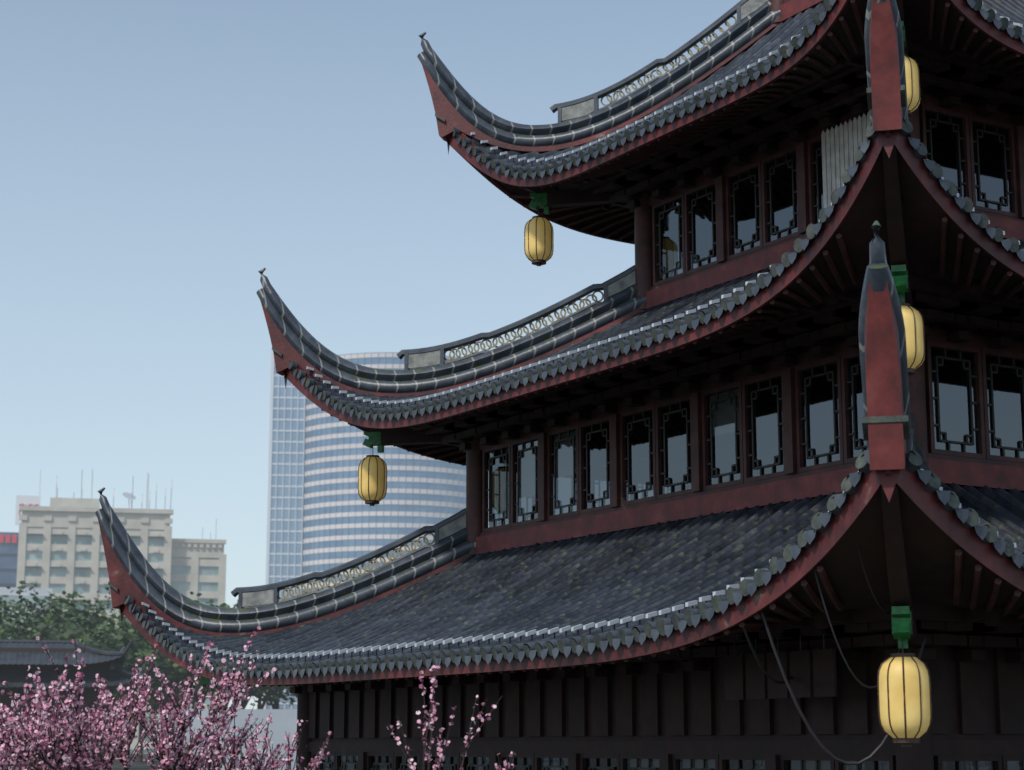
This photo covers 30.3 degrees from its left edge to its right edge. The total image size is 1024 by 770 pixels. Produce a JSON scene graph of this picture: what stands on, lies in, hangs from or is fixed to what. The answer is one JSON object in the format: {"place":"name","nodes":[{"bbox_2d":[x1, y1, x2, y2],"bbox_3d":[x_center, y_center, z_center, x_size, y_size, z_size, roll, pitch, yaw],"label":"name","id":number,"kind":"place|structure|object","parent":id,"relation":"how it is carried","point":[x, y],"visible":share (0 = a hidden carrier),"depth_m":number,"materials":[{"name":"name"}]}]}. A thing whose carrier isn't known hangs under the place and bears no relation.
{"place":"outdoors","nodes":[
{"label":"outdoors","id":0,"kind":"place"},
{"bbox_2d":[111,754,357,769],"bbox_3d":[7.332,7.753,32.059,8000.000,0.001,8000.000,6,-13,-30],"label":"ground","id":1,"kind":"structure","parent":0,"point":[141,766],"depth_m":164.96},
{"bbox_2d":[0,639,154,769],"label":"traditional building","id":2,"kind":"structure","parent":1,"relation":"on","point":[18,658],"depth_m":99.51,"materials":[{"name":"tile"}]},
{"bbox_2d":[0,469,226,753],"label":"office blocks","id":3,"kind":"structure","parent":1,"relation":"on","point":[56,547],"depth_m":386.75,"materials":[{"name":"concrete"}]},
{"bbox_2d":[0,581,351,768],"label":"trees","id":4,"kind":"object","parent":1,"relation":"on","point":[95,630],"visible":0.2,"depth_m":145.73,"materials":[{"name":"green plant"}]},
{"bbox_2d":[0,626,514,769],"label":"plum tree branches","id":5,"kind":"object","parent":1,"relation":"on","point":[36,734],"visible":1,"depth_m":18.30,"materials":[{"name":"pink plant"}]},
{"bbox_2d":[95,0,1023,769],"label":"pagoda","id":6,"kind":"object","parent":1,"relation":"on","point":[739,452],"visible":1,"depth_m":28.90,"materials":[{"name":"tile"}]},
{"bbox_2d":[178,709,296,769],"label":"embankment wall","id":7,"kind":"structure","parent":0,"point":[283,720],"depth_m":74.14,"materials":[{"name":"concrete"}]},
{"bbox_2d":[263,348,465,708],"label":"glass tower","id":8,"kind":"structure","parent":0,"point":[391,516],"depth_m":596.62,"materials":[{"name":"blue glass"}]},
{"bbox_2d":[0,0,740,708],"label":"sky","id":9,"kind":"structure","parent":0,"point":[157,156],"materials":[{"name":"blue"}]}
]}

